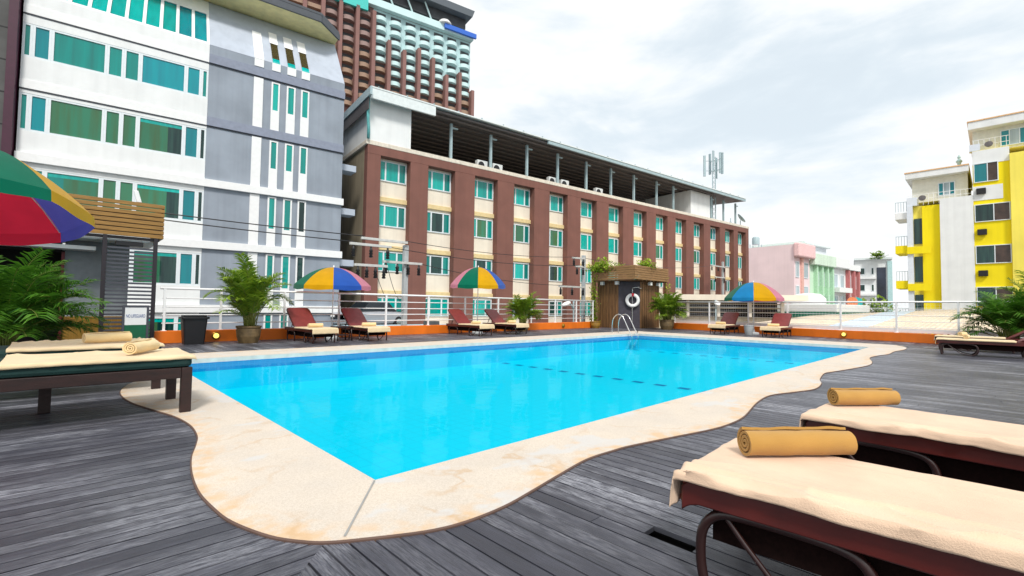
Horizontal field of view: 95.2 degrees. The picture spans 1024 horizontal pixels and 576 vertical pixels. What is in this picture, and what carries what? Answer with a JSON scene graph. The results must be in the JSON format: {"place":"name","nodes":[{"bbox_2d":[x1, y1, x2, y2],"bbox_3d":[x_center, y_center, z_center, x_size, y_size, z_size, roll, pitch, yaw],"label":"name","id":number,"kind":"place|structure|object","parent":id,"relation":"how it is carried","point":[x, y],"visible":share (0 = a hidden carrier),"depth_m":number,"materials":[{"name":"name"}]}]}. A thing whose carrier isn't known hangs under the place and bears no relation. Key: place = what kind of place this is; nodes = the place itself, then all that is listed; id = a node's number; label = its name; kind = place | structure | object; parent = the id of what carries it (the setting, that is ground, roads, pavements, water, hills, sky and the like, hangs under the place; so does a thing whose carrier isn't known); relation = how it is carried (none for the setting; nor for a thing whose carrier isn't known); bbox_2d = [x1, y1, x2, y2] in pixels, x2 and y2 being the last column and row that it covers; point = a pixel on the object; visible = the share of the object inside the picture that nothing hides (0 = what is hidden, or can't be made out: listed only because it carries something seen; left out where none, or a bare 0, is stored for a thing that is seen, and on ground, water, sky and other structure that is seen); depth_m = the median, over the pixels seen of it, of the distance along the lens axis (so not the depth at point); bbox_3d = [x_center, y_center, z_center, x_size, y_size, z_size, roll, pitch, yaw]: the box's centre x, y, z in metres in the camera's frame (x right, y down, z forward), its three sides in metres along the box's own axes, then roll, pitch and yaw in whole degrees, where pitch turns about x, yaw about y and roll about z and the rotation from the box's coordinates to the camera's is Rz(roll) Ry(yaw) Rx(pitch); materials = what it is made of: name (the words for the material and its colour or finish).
{"place":"outdoors","nodes":[
{"label":"outdoors","id":0,"kind":"place"},
{"bbox_2d":[0,0,23,156],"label":"dark block","id":1,"kind":"structure","parent":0,"point":[11,20],"depth_m":17.90,"materials":[{"name":"brown concrete"}]},
{"bbox_2d":[14,0,355,343],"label":"apartment block","id":2,"kind":"structure","parent":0,"point":[230,110],"depth_m":21.89,"materials":[{"name":"white paint"}]},
{"bbox_2d":[17,92,29,130],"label":"window","id":3,"kind":"structure","parent":2,"relation":"in","point":[23,105],"depth_m":18.36,"materials":[{"name":"teal glass"}]},
{"bbox_2d":[21,22,32,57],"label":"window","id":4,"kind":"structure","parent":2,"relation":"in","point":[27,33],"depth_m":18.47,"materials":[{"name":"teal glass"}]},
{"bbox_2d":[28,94,48,133],"bbox_3d":[-18.853,-6.915,18.618,0.538,1.490,0.080,2,-3,-37],"label":"window","id":5,"kind":"structure","parent":2,"relation":"in","point":[38,105],"depth_m":18.61,"materials":[{"name":"blue glass"}]},
{"bbox_2d":[32,24,51,61],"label":"window","id":6,"kind":"structure","parent":2,"relation":"in","point":[42,36],"depth_m":18.72,"materials":[{"name":"blue glass"}]},
{"bbox_2d":[45,170,100,206],"bbox_3d":[-17.999,-3.938,19.176,1.698,1.490,0.080,2,-3,-37],"label":"window","id":7,"kind":"structure","parent":2,"relation":"in","point":[71,183],"depth_m":19.26,"materials":[{"name":"teal glass"}]},
{"bbox_2d":[47,98,104,142],"bbox_3d":[-17.959,-6.876,19.292,1.698,1.490,0.080,2,-3,-37],"label":"window","id":8,"kind":"structure","parent":2,"relation":"in","point":[68,119],"depth_m":19.26,"materials":[{"name":"green glass"}]},
{"bbox_2d":[51,29,107,74],"bbox_3d":[-17.920,-9.743,19.405,1.698,1.350,0.080,2,-3,-37],"label":"window","id":9,"kind":"structure","parent":2,"relation":"in","point":[67,49],"depth_m":19.38,"materials":[{"name":"teal glass"}]},
{"bbox_2d":[100,177,117,208],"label":"window","id":10,"kind":"structure","parent":2,"relation":"in","point":[109,187],"depth_m":19.86,"materials":[{"name":"green glass"}]},
{"bbox_2d":[103,109,121,145],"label":"window","id":11,"kind":"structure","parent":2,"relation":"in","point":[112,119],"depth_m":19.96,"materials":[{"name":"green glass"}]},
{"bbox_2d":[106,44,124,78],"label":"window","id":12,"kind":"structure","parent":2,"relation":"in","point":[115,55],"depth_m":20.07,"materials":[{"name":"teal glass"}]},
{"bbox_2d":[117,180,134,210],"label":"window","id":13,"kind":"structure","parent":2,"relation":"in","point":[125,189],"depth_m":20.18,"materials":[{"name":"green glass"}]},
{"bbox_2d":[120,112,137,148],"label":"window","id":14,"kind":"structure","parent":2,"relation":"in","point":[129,122],"depth_m":20.30,"materials":[{"name":"green glass"}]},
{"bbox_2d":[123,49,140,82],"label":"window","id":15,"kind":"structure","parent":2,"relation":"in","point":[132,59],"depth_m":20.41,"materials":[{"name":"teal glass"}]},
{"bbox_2d":[131,250,178,284],"bbox_3d":[-15.816,-0.915,20.735,1.648,1.510,0.080,2,-3,-37],"label":"window","id":16,"kind":"structure","parent":2,"relation":"in","point":[167,261],"depth_m":20.87,"materials":[{"name":"teal glass"}]},
{"bbox_2d":[134,182,180,219],"bbox_3d":[-15.776,-3.842,20.851,1.648,1.490,0.080,2,-3,-37],"label":"window","id":17,"kind":"structure","parent":2,"relation":"in","point":[169,197],"depth_m":20.96,"materials":[{"name":"teal glass"}]},
{"bbox_2d":[137,115,183,156],"bbox_3d":[-15.736,-6.779,20.967,1.648,1.490,0.080,2,-3,-37],"label":"window","id":18,"kind":"structure","parent":2,"relation":"in","point":[154,135],"depth_m":20.94,"materials":[{"name":"teal glass"}]},
{"bbox_2d":[140,53,186,92],"bbox_3d":[-15.697,-9.647,21.080,1.648,1.350,0.080,2,-3,-37],"label":"window","id":19,"kind":"structure","parent":2,"relation":"in","point":[154,71],"depth_m":21.06,"materials":[{"name":"blue glass"}]},
{"bbox_2d":[177,252,193,285],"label":"window","id":20,"kind":"structure","parent":2,"relation":"in","point":[185,262],"depth_m":21.40,"materials":[{"name":"blue glass"}]},
{"bbox_2d":[180,188,196,221],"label":"window","id":21,"kind":"structure","parent":2,"relation":"in","point":[188,196],"depth_m":21.52,"materials":[{"name":"blue glass"}]},
{"bbox_2d":[183,125,198,158],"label":"window","id":22,"kind":"structure","parent":2,"relation":"in","point":[191,134],"depth_m":21.63,"materials":[{"name":"blue glass"}]},
{"bbox_2d":[185,65,201,96],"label":"window","id":23,"kind":"structure","parent":2,"relation":"in","point":[193,74],"depth_m":21.75,"materials":[{"name":"blue glass"}]},
{"bbox_2d":[266,197,275,245],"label":"slot window","id":24,"kind":"structure","parent":2,"relation":"in","point":[271,203],"depth_m":23.52,"materials":[{"name":"white paint"}]},
{"bbox_2d":[268,140,277,188],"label":"slot window","id":25,"kind":"structure","parent":2,"relation":"in","point":[273,145],"depth_m":23.64,"materials":[{"name":"glass"}]},
{"bbox_2d":[270,82,279,130],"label":"slot window","id":26,"kind":"structure","parent":2,"relation":"in","point":[275,87],"depth_m":23.75,"materials":[{"name":"white paint"}]},
{"bbox_2d":[280,255,289,305],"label":"slot window","id":27,"kind":"structure","parent":2,"relation":"in","point":[285,260],"depth_m":23.87,"materials":[{"name":"teal paint"}]},
{"bbox_2d":[281,199,291,246],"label":"slot window","id":28,"kind":"structure","parent":2,"relation":"in","point":[287,203],"depth_m":23.96,"materials":[{"name":"teal paint"}]},
{"bbox_2d":[283,143,293,190],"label":"slot window","id":29,"kind":"structure","parent":2,"relation":"in","point":[289,149],"depth_m":24.07,"materials":[{"name":"glass"}]},
{"bbox_2d":[285,86,295,133],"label":"slot window","id":30,"kind":"structure","parent":2,"relation":"in","point":[291,92],"depth_m":24.19,"materials":[{"name":"glass"}]},
{"bbox_2d":[294,256,303,305],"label":"slot window","id":31,"kind":"structure","parent":2,"relation":"in","point":[299,268],"depth_m":24.25,"materials":[{"name":"white paint"}]},
{"bbox_2d":[296,201,305,248],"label":"slot window","id":32,"kind":"structure","parent":2,"relation":"in","point":[301,205],"depth_m":24.38,"materials":[{"name":"white paint"}]},
{"bbox_2d":[298,146,307,192],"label":"slot window","id":33,"kind":"structure","parent":2,"relation":"in","point":[303,151],"depth_m":24.48,"materials":[{"name":"teal paint"}]},
{"bbox_2d":[300,90,309,136],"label":"slot window","id":34,"kind":"structure","parent":2,"relation":"in","point":[304,111],"depth_m":24.60,"materials":[{"name":"teal paint"}]},
{"bbox_2d":[288,0,476,115],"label":"tower block","id":35,"kind":"structure","parent":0,"point":[418,49],"depth_m":139.08,"materials":[{"name":"white paint"}]},
{"bbox_2d":[0,327,1023,575],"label":"deck","id":36,"kind":"structure","parent":0,"point":[94,479],"depth_m":2.60,"materials":[{"name":"grey wood"}]},
{"bbox_2d":[0,150,94,245],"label":"beach umbrella","id":37,"kind":"object","parent":36,"relation":"on","point":[36,208],"visible":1,"depth_m":5.64,"materials":[{"name":"multicoloured fabric"}]},
{"bbox_2d":[0,246,114,345],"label":"potted palm","id":38,"kind":"object","parent":36,"relation":"on","point":[33,296],"visible":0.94,"depth_m":8.46,"materials":[{"name":"plant"}]},
{"bbox_2d":[0,345,161,388],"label":"wooden daybed","id":39,"kind":"object","parent":36,"relation":"on","point":[155,384],"visible":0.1,"depth_m":5.32,"materials":[{"name":"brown wood"}]},
{"bbox_2d":[6,337,164,352],"bbox_3d":[-5.189,0.689,5.761,1.371,0.091,0.962,3,-3,-44],"label":"spread towel","id":40,"kind":"object","parent":39,"relation":"on","point":[48,345],"visible":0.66,"depth_m":5.49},
{"bbox_2d":[82,331,131,342],"bbox_3d":[-5.053,0.614,5.846,0.127,0.133,0.460,-1,-3,32],"label":"rolled towel","id":41,"kind":"object","parent":40,"relation":"on","point":[99,337],"visible":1,"depth_m":5.80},
{"bbox_2d":[0,193,164,341],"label":"bar pavilion","id":42,"kind":"structure","parent":36,"relation":"on","point":[104,261],"depth_m":11.89,"materials":[{"name":"brown wood"}]},
{"bbox_2d":[0,358,192,413],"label":"wooden daybed","id":43,"kind":"object","parent":36,"relation":"on","point":[44,380],"visible":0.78,"depth_m":4.26,"materials":[{"name":"brown wood"}]},
{"bbox_2d":[0,348,196,369],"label":"spread towel","id":44,"kind":"object","parent":43,"relation":"on","point":[15,361],"visible":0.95,"depth_m":4.35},
{"bbox_2d":[122,338,159,354],"bbox_3d":[-3.750,0.588,4.738,0.127,0.133,0.460,1,-2,-14],"label":"rolled towel","id":45,"kind":"object","parent":44,"relation":"on","point":[138,346],"visible":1,"depth_m":4.64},
{"bbox_2d":[121,305,148,337],"bbox_3d":[-9.283,0.928,11.521,0.040,1.000,0.520,-1,-3,40],"label":"notice board","id":46,"kind":"object","parent":36,"relation":"on","point":[135,320],"visible":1,"depth_m":11.53,"materials":[{"name":"green metal"}]},
{"bbox_2d":[178,315,209,344],"bbox_3d":[-8.373,1.091,12.300,0.620,0.760,0.580,3,-3,-44],"label":"waste bin","id":47,"kind":"object","parent":36,"relation":"on","point":[193,329],"visible":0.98,"depth_m":12.12,"materials":[{"name":"black plastic"}]},
{"bbox_2d":[203,252,293,342],"bbox_3d":[-7.212,0.299,12.894,2.188,2.422,2.656,1,-2,-12],"label":"potted palm","id":48,"kind":"object","parent":36,"relation":"on","point":[248,293],"visible":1,"depth_m":12.52,"materials":[{"name":"plant"}]},
{"bbox_2d":[285,308,334,343],"bbox_3d":[-5.884,1.073,13.641,1.969,0.981,0.712,-1,-3,43],"label":"sun lounger","id":49,"kind":"object","parent":36,"relation":"on","point":[300,317],"visible":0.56,"depth_m":13.85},
{"bbox_2d":[293,265,370,338],"bbox_3d":[-5.678,0.442,14.819,2.176,2.330,2.175,1,-2,1],"label":"beach umbrella","id":50,"kind":"object","parent":36,"relation":"on","point":[333,277],"visible":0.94,"depth_m":14.14,"materials":[{"name":"multicoloured fabric"}]},
{"bbox_2d":[339,308,386,340],"bbox_3d":[-4.697,1.134,14.790,1.969,0.981,0.712,-1,-3,45],"label":"sun lounger","id":51,"kind":"object","parent":36,"relation":"on","point":[354,316],"visible":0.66,"depth_m":15.01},
{"bbox_2d":[154,322,599,343],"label":"parapet wall","id":52,"kind":"structure","parent":36,"relation":"on","point":[171,336],"depth_m":15.92,"materials":[{"name":"orange paint"}]},
{"bbox_2d":[160,287,593,330],"bbox_3d":[-2.395,0.904,18.962,19.150,1.162,0.120,3,-3,-44],"label":"railing","id":53,"kind":"object","parent":52,"relation":"on","point":[220,322],"visible":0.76,"depth_m":15.84,"materials":[{"name":"metal"}]},
{"bbox_2d":[446,309,491,335],"bbox_3d":[-1.617,1.294,17.763,1.969,0.981,0.712,-1,-3,44],"label":"sun lounger","id":54,"kind":"object","parent":36,"relation":"on","point":[458,316],"visible":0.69,"depth_m":17.92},
{"bbox_2d":[450,266,504,333],"bbox_3d":[-1.377,0.460,18.839,2.099,2.729,2.097,0,-2,18],"label":"beach umbrella","id":55,"kind":"object","parent":36,"relation":"on","point":[478,277],"visible":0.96,"depth_m":18.15,"materials":[{"name":"multicoloured fabric"}]},
{"bbox_2d":[483,309,526,333],"bbox_3d":[-0.286,1.365,19.118,1.969,0.981,0.712,-1,-3,44],"label":"sun lounger","id":56,"kind":"object","parent":36,"relation":"on","point":[494,316],"visible":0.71,"depth_m":19.20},
{"bbox_2d":[121,331,905,540],"bbox_3d":[2.622,1.647,12.133,19.627,0.087,10.299,3,-3,-44],"label":"coping","id":57,"kind":"object","parent":36,"relation":"on","point":[252,469],"visible":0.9,"depth_m":3.35,"materials":[{"name":"stone"}]},
{"bbox_2d":[119,331,906,545],"bbox_3d":[2.620,1.619,12.132,19.636,0.034,10.317,3,-3,-44],"label":"coping edging","id":58,"kind":"object","parent":57,"relation":"on","point":[258,533],"visible":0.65,"depth_m":2.53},
{"bbox_2d":[502,291,544,331],"bbox_3d":[0.447,1.022,20.745,2.088,1.806,2.100,1,-2,5],"label":"potted palm","id":59,"kind":"object","parent":36,"relation":"on","point":[522,308],"visible":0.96,"depth_m":20.47,"materials":[{"name":"plant"}]},
{"bbox_2d":[592,265,668,327],"bbox_3d":[6.731,0.561,26.565,3.600,3.357,2.750,3,-3,-44],"label":"wooden hut","id":60,"kind":"object","parent":36,"relation":"on","point":[613,293],"visible":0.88,"depth_m":25.69,"materials":[{"name":"brown wood"}]},
{"bbox_2d":[647,292,687,329],"bbox_3d":[8.131,1.165,24.459,2.037,2.023,2.214,1,-2,-6],"label":"potted palm","id":61,"kind":"object","parent":36,"relation":"on","point":[665,306],"visible":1,"depth_m":24.20,"materials":[{"name":"plant"}]},
{"bbox_2d":[710,312,739,333],"bbox_3d":[9.671,1.585,21.254,0.712,0.981,1.969,-1,-3,44],"label":"sun lounger","id":62,"kind":"object","parent":36,"relation":"on","point":[729,317],"visible":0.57,"depth_m":21.53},
{"bbox_2d":[724,281,784,334],"bbox_3d":[10.893,0.875,21.086,2.291,2.410,2.291,3,-3,-41],"label":"beach umbrella","id":63,"kind":"object","parent":36,"relation":"on","point":[753,291],"visible":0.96,"depth_m":20.43,"materials":[{"name":"multicoloured fabric"}]},
{"bbox_2d":[762,313,792,337],"bbox_3d":[11.041,1.534,19.478,0.712,0.981,1.969,-1,-3,44],"label":"sun lounger","id":64,"kind":"object","parent":36,"relation":"on","point":[782,319],"visible":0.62,"depth_m":19.79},
{"bbox_2d":[673,323,942,343],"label":"parapet wall","id":65,"kind":"structure","parent":36,"relation":"on","point":[893,336],"depth_m":18.55,"materials":[{"name":"orange paint"}]},
{"bbox_2d":[674,301,1023,337],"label":"railing","id":66,"kind":"object","parent":65,"relation":"on","point":[896,329],"visible":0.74,"depth_m":18.51,"materials":[{"name":"metal"}]},
{"bbox_2d":[680,481,1023,575],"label":"sun lounger","id":67,"kind":"object","parent":36,"relation":"on","point":[804,541],"visible":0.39,"depth_m":1.65,"materials":[{"name":"black"}]},
{"bbox_2d":[669,438,1023,572],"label":"spread towel","id":68,"kind":"object","parent":67,"relation":"on","point":[984,523],"visible":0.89,"depth_m":1.68,"materials":[{"name":"fabric"}]},
{"bbox_2d":[737,426,857,455],"bbox_3d":[1.304,0.702,2.145,0.500,0.126,0.123,1,-2,-4],"label":"rolled towel","id":69,"kind":"object","parent":68,"relation":"on","point":[790,441],"visible":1,"depth_m":2.10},
{"bbox_2d":[806,420,1023,491],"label":"sun lounger","id":70,"kind":"object","parent":36,"relation":"on","point":[974,464],"visible":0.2,"depth_m":2.59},
{"bbox_2d":[799,402,1023,455],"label":"spread towel","id":71,"kind":"object","parent":70,"relation":"on","point":[1003,437],"visible":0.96,"depth_m":2.78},
{"bbox_2d":[827,388,900,404],"bbox_3d":[2.487,0.767,3.308,0.460,0.120,0.117,1,-2,-4],"label":"rolled towel","id":72,"kind":"object","parent":71,"relation":"on","point":[863,396],"visible":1,"depth_m":3.27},
{"bbox_2d":[936,338,1023,356],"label":"sun lounger","id":73,"kind":"object","parent":36,"relation":"on","point":[977,346],"visible":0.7,"depth_m":11.69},
{"bbox_2d":[949,291,1023,337],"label":"potted palm","id":74,"kind":"object","parent":36,"relation":"on","point":[1006,316],"visible":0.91,"depth_m":14.02,"materials":[{"name":"plant"}]},
{"bbox_2d":[190,336,860,479],"bbox_3d":[2.260,1.932,11.457,16.400,0.545,8.000,3,-3,-44],"label":"pool basin","id":75,"kind":"object","parent":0,"point":[376,415],"visible":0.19,"depth_m":9.61,"materials":[{"name":"liquid"}]},
{"bbox_2d":[273,336,927,551],"bbox_3d":[3.481,1.958,4.358,39.200,1.126,29.500,3,-3,-44],"label":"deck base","id":76,"kind":"object","parent":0,"point":[673,541],"depth_m":2.36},
{"bbox_2d":[448,0,1023,311],"label":"sky","id":77,"kind":"structure","parent":0,"point":[818,112],"materials":[{"name":"white"}]},
{"bbox_2d":[854,257,892,311],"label":"office building","id":78,"kind":"structure","parent":0,"point":[876,279],"depth_m":94.80,"materials":[{"name":"paint"}]},
{"bbox_2d":[740,308,1022,337],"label":"market roof","id":79,"kind":"structure","parent":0,"point":[924,322],"depth_m":25.10,"materials":[{"name":"beige paint"}]},
{"bbox_3d":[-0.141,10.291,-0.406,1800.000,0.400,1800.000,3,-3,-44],"label":"ground","id":80,"kind":"structure","parent":0,"visible":0},
{"bbox_2d":[349,237,421,325],"bbox_3d":[-5.161,4.382,18.874,0.536,12.790,3.442,-1,-3,40],"label":"utility pole","id":81,"kind":"object","parent":80,"relation":"on","point":[405,263],"visible":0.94,"depth_m":19.46,"materials":[{"name":"concrete"}]},
{"bbox_2d":[339,86,748,336],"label":"hotel block","id":82,"kind":"structure","parent":80,"relation":"on","point":[420,176],"depth_m":34.08,"materials":[{"name":"red paint"}]},
{"bbox_2d":[378,251,401,271],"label":"window","id":83,"kind":"structure","parent":82,"relation":"in","point":[394,256],"depth_m":28.37,"materials":[{"name":"teal glass"}]},
{"bbox_2d":[379,204,405,228],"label":"window","id":84,"kind":"structure","parent":82,"relation":"in","point":[389,216],"depth_m":28.49,"materials":[{"name":"teal glass"}]},
{"bbox_2d":[380,160,406,184],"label":"window","id":85,"kind":"structure","parent":82,"relation":"in","point":[391,172],"depth_m":28.59,"materials":[{"name":"teal glass"}]},
{"bbox_2d":[425,298,448,315],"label":"window","id":86,"kind":"structure","parent":82,"relation":"in","point":[443,303],"depth_m":30.22,"materials":[{"name":"teal glass"}]},
{"bbox_2d":[426,255,448,274],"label":"window","id":87,"kind":"structure","parent":82,"relation":"in","point":[442,262],"depth_m":30.27,"materials":[{"name":"teal glass"}]},
{"bbox_2d":[427,211,449,233],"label":"window","id":88,"kind":"structure","parent":82,"relation":"in","point":[437,222],"depth_m":30.38,"materials":[{"name":"teal glass"}]},
{"bbox_2d":[428,170,450,192],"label":"window","id":89,"kind":"structure","parent":82,"relation":"in","point":[438,181],"depth_m":30.50,"materials":[{"name":"teal glass"}]},
{"bbox_2d":[474,218,492,238],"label":"window","id":90,"kind":"structure","parent":82,"relation":"in","point":[483,228],"depth_m":32.49,"materials":[{"name":"teal glass"}]},
{"bbox_2d":[475,180,492,200],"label":"window","id":91,"kind":"structure","parent":82,"relation":"in","point":[483,190],"depth_m":32.58,"materials":[{"name":"teal glass"}]},
{"bbox_2d":[514,188,529,206],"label":"window","id":92,"kind":"structure","parent":82,"relation":"in","point":[521,197],"depth_m":34.61,"materials":[{"name":"teal glass"}]},
{"bbox_2d":[514,224,529,243],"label":"window","id":93,"kind":"structure","parent":82,"relation":"in","point":[521,232],"depth_m":34.51,"materials":[{"name":"teal glass"}]},
{"bbox_2d":[703,150,723,218],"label":"antenna mast","id":94,"kind":"object","parent":82,"relation":"on","point":[721,163],"visible":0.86,"depth_m":51.28,"materials":[{"name":"white metal"}]},
{"bbox_2d":[558,255,585,321],"bbox_3d":[3.513,4.592,27.664,2.600,13.300,0.345,3,-3,-44],"label":"utility pole","id":95,"kind":"object","parent":80,"relation":"on","point":[583,277],"visible":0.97,"depth_m":28.58,"materials":[{"name":"concrete"}]},
{"bbox_2d":[659,294,808,329],"bbox_3d":[16.420,6.236,37.581,10.200,11.150,9.400,0,-2,14],"label":"shop row","id":96,"kind":"object","parent":80,"relation":"on","point":[768,310],"visible":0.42,"depth_m":34.41,"materials":[{"name":"beige paint"}]},
{"bbox_2d":[749,242,815,311],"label":"pink shophouse","id":97,"kind":"structure","parent":80,"relation":"on","point":[782,269],"depth_m":70.89,"materials":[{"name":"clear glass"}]},
{"bbox_2d":[809,253,835,303],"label":"green shophouse","id":98,"kind":"structure","parent":80,"relation":"on","point":[821,266],"depth_m":74.45,"materials":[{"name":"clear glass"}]},
{"bbox_2d":[777,293,869,317],"bbox_3d":[25.949,6.226,39.728,7.080,11.600,5.560,2,-3,-36],"label":"shop awning","id":99,"kind":"object","parent":80,"relation":"on","point":[812,308],"visible":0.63,"depth_m":37.62,"materials":[{"name":"white paint"}]},
{"bbox_2d":[834,256,851,304],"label":"white shophouse","id":100,"kind":"structure","parent":80,"relation":"on","point":[842,266],"depth_m":79.25,"materials":[{"name":"paint"}]},
{"bbox_2d":[845,265,860,312],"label":"red shophouse","id":101,"kind":"structure","parent":80,"relation":"on","point":[852,277],"depth_m":82.83,"materials":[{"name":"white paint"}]},
{"bbox_2d":[895,111,1023,334],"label":"yellow apartments","id":102,"kind":"structure","parent":80,"relation":"on","point":[963,244],"depth_m":34.50,"materials":[{"name":"paint"}]},
{"bbox_2d":[973,161,998,182],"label":"window","id":103,"kind":"structure","parent":102,"relation":"in","point":[987,171],"depth_m":33.97,"materials":[{"name":"blue glass"}]},
{"bbox_2d":[974,201,1010,222],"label":"window","id":104,"kind":"structure","parent":102,"relation":"in","point":[998,211],"depth_m":33.64,"materials":[{"name":"grey glass"}]},
{"bbox_2d":[975,244,1011,263],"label":"window","id":105,"kind":"structure","parent":102,"relation":"in","point":[1000,253],"depth_m":33.52,"materials":[{"name":"grey glass"}]},
{"bbox_2d":[976,286,1012,300],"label":"window","id":106,"kind":"structure","parent":102,"relation":"in","point":[1001,292],"depth_m":33.45,"materials":[{"name":"grey glass"}]},
{"bbox_2d":[1000,127,1023,146],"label":"window","id":107,"kind":"structure","parent":102,"relation":"in","point":[1015,135],"depth_m":33.57,"materials":[{"name":"blue glass"}]},
{"bbox_3d":[-4.760,6.792,28.940,14.500,8.780,3.300,2,-3,-37],"label":"upper car park","id":108,"kind":"object","parent":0,"visible":0},
{"bbox_2d":[330,302,400,324],"bbox_3d":[-8.008,1.506,26.498,1.750,1.500,4.280,-1,-3,33],"label":"parked car","id":109,"kind":"object","parent":108,"relation":"on","point":[373,311],"visible":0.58,"depth_m":25.97,"materials":[{"name":"silver metal"}]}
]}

